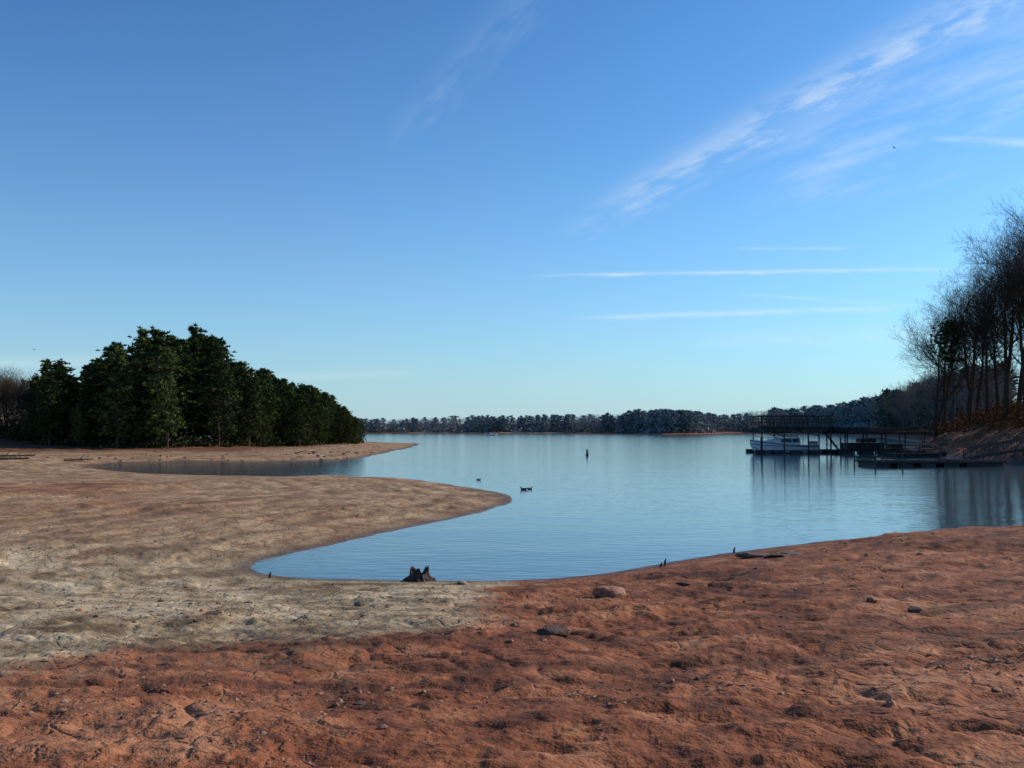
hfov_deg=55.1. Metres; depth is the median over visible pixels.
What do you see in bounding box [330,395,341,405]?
pine tree
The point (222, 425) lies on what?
pine tree
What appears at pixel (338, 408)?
pine tree
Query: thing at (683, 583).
rock
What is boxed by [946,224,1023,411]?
bare tree
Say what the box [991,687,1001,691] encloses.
rock
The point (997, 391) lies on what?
bare tree
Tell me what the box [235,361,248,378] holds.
pine tree
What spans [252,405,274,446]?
pine tree
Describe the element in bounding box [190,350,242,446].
pine tree
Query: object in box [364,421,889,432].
distant brush
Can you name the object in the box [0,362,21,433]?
bare tree
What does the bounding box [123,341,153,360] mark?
pine tree
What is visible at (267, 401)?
pine tree
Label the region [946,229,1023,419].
bare tree
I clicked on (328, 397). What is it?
pine tree
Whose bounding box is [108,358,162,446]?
pine tree
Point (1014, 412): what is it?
undergrowth
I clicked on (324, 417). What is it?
pine tree
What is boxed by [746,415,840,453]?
boat dock
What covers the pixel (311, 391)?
pine tree
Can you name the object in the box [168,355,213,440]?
pine tree
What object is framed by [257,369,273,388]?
pine tree
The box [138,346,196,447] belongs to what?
pine tree
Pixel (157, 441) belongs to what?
shrubs
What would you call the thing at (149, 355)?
pine tree
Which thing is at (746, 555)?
rock
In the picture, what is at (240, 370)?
pine tree
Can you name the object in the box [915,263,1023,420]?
bare tree
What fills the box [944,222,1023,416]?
bare tree
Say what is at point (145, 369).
pine tree
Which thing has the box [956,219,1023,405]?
bare tree
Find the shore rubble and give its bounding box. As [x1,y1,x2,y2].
[26,432,1023,463]
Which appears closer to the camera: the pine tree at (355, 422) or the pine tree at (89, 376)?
the pine tree at (89, 376)
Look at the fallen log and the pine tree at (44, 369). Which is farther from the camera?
the pine tree at (44, 369)
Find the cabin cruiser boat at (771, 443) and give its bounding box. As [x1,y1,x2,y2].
[750,433,822,452]
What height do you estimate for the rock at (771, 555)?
0.171 m
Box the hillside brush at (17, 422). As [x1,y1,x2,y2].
[0,408,962,434]
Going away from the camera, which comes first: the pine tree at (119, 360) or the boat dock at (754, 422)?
the pine tree at (119, 360)
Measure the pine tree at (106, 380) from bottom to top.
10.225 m
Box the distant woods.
[0,359,1018,432]
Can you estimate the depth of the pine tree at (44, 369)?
133.68 m
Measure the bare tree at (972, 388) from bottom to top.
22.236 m
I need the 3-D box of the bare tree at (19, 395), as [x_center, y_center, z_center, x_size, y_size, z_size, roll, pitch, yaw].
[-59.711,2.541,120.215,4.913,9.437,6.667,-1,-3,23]
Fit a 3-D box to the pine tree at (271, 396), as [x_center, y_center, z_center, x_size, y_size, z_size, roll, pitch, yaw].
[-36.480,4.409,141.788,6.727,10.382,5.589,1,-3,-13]
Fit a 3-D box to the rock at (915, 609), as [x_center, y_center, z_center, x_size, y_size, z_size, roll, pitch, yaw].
[5.466,3.071,13.289,0.186,0.109,0.199,1,-3,-19]
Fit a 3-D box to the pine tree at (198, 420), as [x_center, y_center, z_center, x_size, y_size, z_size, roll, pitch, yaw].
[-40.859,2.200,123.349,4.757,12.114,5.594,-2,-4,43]
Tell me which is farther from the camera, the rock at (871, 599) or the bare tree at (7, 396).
the bare tree at (7, 396)
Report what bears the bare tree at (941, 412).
on the ground
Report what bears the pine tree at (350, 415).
on the ground
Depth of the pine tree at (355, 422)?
181.12 m
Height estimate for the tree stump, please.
0.415 m
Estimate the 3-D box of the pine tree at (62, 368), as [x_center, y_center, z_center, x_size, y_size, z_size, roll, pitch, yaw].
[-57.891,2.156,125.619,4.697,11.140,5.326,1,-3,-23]
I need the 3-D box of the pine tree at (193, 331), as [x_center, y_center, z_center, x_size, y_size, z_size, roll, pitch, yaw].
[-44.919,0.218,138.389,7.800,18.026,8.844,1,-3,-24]
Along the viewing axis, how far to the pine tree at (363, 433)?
195.15 m
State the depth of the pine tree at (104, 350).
126.83 m
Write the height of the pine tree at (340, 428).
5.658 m
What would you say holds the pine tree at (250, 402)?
on the ground
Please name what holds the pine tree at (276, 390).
on the ground
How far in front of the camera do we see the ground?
11.09 m
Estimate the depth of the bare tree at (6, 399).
123.17 m
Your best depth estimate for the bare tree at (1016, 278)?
106.33 m
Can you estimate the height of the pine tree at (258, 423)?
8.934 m
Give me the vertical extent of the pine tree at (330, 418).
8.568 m
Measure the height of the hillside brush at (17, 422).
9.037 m
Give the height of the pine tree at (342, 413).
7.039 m
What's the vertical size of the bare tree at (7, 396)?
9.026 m
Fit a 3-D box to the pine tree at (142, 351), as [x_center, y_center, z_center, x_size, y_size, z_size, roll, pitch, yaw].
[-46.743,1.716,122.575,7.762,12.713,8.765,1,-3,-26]
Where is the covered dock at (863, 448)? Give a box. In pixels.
[819,427,929,454]
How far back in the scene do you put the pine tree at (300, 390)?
161.00 m
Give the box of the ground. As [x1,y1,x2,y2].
[0,416,1023,767]
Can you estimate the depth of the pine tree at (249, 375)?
129.36 m
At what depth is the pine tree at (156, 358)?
120.25 m
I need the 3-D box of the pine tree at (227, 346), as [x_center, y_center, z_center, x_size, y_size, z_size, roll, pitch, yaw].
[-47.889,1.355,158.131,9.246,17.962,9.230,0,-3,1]
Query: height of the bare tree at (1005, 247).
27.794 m
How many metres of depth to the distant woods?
623.89 m
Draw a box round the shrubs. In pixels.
[0,422,366,448]
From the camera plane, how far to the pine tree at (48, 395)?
112.81 m
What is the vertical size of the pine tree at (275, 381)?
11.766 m
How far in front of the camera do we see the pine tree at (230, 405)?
135.39 m
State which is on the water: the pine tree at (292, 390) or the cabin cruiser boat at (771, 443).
the cabin cruiser boat at (771, 443)
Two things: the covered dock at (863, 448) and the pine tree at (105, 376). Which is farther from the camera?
the covered dock at (863, 448)
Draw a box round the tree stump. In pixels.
[402,565,436,581]
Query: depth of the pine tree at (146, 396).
113.76 m
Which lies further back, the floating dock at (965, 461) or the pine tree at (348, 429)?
the pine tree at (348, 429)
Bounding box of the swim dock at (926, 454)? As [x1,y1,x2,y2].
[880,444,948,457]
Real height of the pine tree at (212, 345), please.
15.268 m
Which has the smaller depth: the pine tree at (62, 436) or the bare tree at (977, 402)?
the pine tree at (62, 436)
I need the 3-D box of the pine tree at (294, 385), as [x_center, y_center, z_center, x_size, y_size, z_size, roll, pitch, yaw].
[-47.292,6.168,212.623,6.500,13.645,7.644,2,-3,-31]
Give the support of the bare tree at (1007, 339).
on the ground
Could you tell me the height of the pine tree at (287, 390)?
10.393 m
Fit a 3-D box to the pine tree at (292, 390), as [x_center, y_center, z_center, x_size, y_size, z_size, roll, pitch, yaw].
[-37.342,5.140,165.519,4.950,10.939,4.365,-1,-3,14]
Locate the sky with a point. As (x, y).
(398, 210)
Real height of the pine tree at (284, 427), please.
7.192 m
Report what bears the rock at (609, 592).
on the ground
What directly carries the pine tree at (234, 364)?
on the ground
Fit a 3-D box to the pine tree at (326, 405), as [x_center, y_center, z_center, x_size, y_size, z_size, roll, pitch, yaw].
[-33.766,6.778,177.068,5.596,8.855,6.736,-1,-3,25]
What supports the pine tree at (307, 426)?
on the ground
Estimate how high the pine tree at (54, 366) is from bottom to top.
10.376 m
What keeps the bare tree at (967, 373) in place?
on the ground
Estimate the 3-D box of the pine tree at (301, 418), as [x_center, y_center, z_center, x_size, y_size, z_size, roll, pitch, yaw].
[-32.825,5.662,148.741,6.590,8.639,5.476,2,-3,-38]
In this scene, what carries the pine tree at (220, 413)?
on the ground
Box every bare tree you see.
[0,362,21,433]
[0,366,16,425]
[0,369,37,434]
[0,370,25,423]
[0,374,26,437]
[9,375,35,426]
[889,303,978,435]
[892,306,989,438]
[896,296,996,434]
[900,262,1023,427]
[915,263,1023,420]
[920,269,1007,417]
[921,272,1019,414]
[930,280,1023,412]
[942,190,1023,336]
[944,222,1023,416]
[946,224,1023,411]
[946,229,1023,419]
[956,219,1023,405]
[957,276,1023,408]
[961,196,1023,351]
[966,221,1023,359]
[980,195,1023,305]
[991,243,1023,355]
[992,208,1023,338]
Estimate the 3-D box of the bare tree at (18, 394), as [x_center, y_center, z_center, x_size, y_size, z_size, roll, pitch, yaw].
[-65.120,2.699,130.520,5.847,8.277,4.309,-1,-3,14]
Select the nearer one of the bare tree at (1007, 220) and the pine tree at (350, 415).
the bare tree at (1007, 220)
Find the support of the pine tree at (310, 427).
on the ground
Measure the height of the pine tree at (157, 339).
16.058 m
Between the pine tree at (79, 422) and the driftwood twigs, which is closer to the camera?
the driftwood twigs
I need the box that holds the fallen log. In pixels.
[0,450,92,460]
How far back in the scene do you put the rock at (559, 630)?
11.32 m
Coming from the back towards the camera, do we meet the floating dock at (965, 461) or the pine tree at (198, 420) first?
the pine tree at (198, 420)
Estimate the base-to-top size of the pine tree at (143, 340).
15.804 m
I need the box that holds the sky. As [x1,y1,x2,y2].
[0,0,1023,423]
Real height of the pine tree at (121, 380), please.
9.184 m
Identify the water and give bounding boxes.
[90,433,1023,580]
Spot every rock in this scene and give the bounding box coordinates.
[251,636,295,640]
[457,580,467,584]
[536,624,568,637]
[592,586,625,598]
[675,582,690,585]
[735,552,767,558]
[763,553,794,557]
[780,551,801,554]
[866,596,878,602]
[908,607,922,612]
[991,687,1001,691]
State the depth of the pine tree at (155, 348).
123.45 m
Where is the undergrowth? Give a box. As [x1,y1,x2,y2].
[920,392,1023,434]
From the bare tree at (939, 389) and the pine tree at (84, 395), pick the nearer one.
the pine tree at (84, 395)
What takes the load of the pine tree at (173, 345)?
on the ground
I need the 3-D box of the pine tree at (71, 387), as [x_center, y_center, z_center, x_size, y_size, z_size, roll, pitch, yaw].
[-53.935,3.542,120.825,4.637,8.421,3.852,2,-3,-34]
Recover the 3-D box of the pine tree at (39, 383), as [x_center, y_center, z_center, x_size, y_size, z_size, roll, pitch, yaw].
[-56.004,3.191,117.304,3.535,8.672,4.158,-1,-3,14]
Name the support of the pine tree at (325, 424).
on the ground
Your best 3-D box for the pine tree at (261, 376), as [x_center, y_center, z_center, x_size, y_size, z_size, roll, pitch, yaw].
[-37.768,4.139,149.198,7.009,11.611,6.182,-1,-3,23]
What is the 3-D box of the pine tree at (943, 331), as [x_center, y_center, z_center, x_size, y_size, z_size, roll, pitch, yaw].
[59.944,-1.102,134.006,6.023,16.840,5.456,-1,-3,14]
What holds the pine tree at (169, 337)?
on the ground
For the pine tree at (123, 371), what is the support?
on the ground
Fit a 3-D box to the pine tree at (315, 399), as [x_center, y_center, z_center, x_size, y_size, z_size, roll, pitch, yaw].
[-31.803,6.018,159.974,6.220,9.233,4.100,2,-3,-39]
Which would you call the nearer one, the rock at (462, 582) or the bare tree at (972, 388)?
the rock at (462, 582)
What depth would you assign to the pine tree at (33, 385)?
120.95 m
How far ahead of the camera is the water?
44.75 m
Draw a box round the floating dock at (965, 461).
[853,438,1023,466]
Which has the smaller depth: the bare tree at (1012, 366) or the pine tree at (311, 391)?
the bare tree at (1012, 366)
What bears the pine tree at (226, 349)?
on the ground
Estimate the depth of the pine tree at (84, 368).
120.90 m
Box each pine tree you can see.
[13,376,41,429]
[14,381,42,440]
[24,357,55,407]
[26,370,76,441]
[26,375,52,437]
[30,377,73,445]
[45,363,68,377]
[49,358,74,416]
[52,382,74,442]
[56,380,77,438]
[67,369,86,442]
[68,382,105,440]
[68,403,90,445]
[69,363,89,437]
[71,356,112,437]
[76,361,115,430]
[77,362,107,429]
[86,373,147,447]
[90,369,146,440]
[92,364,126,440]
[93,346,141,439]
[95,347,113,363]
[100,341,129,362]
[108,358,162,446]
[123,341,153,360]
[124,325,154,363]
[125,348,156,438]
[126,325,169,363]
[126,374,161,444]
[129,360,184,439]
[131,353,150,374]
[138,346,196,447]
[140,351,163,433]
[141,353,184,436]
[144,343,162,360]
[148,339,199,436]
[163,334,200,412]
[164,338,203,435]
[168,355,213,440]
[176,354,211,439]
[180,337,207,437]
[185,323,210,352]
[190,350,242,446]
[193,334,242,442]
[197,361,243,437]
[200,361,249,445]
[215,347,236,362]
[217,338,230,358]
[223,362,240,438]
[228,374,240,440]
[232,366,267,440]
[233,367,266,440]
[233,382,266,446]
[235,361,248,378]
[236,394,268,443]
[250,380,282,441]
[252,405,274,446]
[255,373,283,436]
[256,380,279,443]
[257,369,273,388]
[267,377,287,437]
[270,385,292,440]
[272,380,286,391]
[273,385,299,441]
[273,403,291,442]
[278,393,316,446]
[285,383,296,438]
[287,382,298,389]
[287,388,312,436]
[294,405,308,444]
[302,385,332,438]
[302,393,332,445]
[303,412,316,439]
[311,411,332,444]
[312,415,329,442]
[319,393,336,428]
[319,397,335,434]
[324,401,335,438]
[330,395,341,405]
[331,407,356,443]
[333,418,346,441]
[334,404,343,436]
[343,419,354,444]
[345,410,359,436]
[351,418,365,443]
[359,421,365,442]
[927,316,972,430]
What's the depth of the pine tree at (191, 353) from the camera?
125.85 m
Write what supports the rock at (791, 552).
on the ground
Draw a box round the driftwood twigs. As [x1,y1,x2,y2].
[1,536,946,766]
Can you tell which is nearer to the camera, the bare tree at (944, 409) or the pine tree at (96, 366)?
the pine tree at (96, 366)
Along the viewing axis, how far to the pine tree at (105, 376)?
117.77 m
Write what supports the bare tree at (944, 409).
on the ground
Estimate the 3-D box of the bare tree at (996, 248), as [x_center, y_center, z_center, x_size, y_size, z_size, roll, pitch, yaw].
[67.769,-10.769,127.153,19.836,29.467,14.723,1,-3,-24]
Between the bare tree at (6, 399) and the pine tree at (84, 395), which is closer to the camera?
the pine tree at (84, 395)
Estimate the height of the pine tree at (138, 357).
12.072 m
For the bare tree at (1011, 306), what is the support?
on the ground
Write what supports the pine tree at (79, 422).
on the ground
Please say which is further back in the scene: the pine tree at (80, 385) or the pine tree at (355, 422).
the pine tree at (355, 422)
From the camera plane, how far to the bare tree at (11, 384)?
136.81 m
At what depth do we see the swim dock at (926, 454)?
110.59 m
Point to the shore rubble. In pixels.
(318, 456)
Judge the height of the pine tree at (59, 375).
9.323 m
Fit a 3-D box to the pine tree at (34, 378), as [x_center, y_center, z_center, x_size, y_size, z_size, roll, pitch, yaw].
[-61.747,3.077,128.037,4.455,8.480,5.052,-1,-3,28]
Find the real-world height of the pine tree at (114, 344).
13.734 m
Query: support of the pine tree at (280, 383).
on the ground
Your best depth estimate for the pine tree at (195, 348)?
130.63 m
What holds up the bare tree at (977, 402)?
on the ground

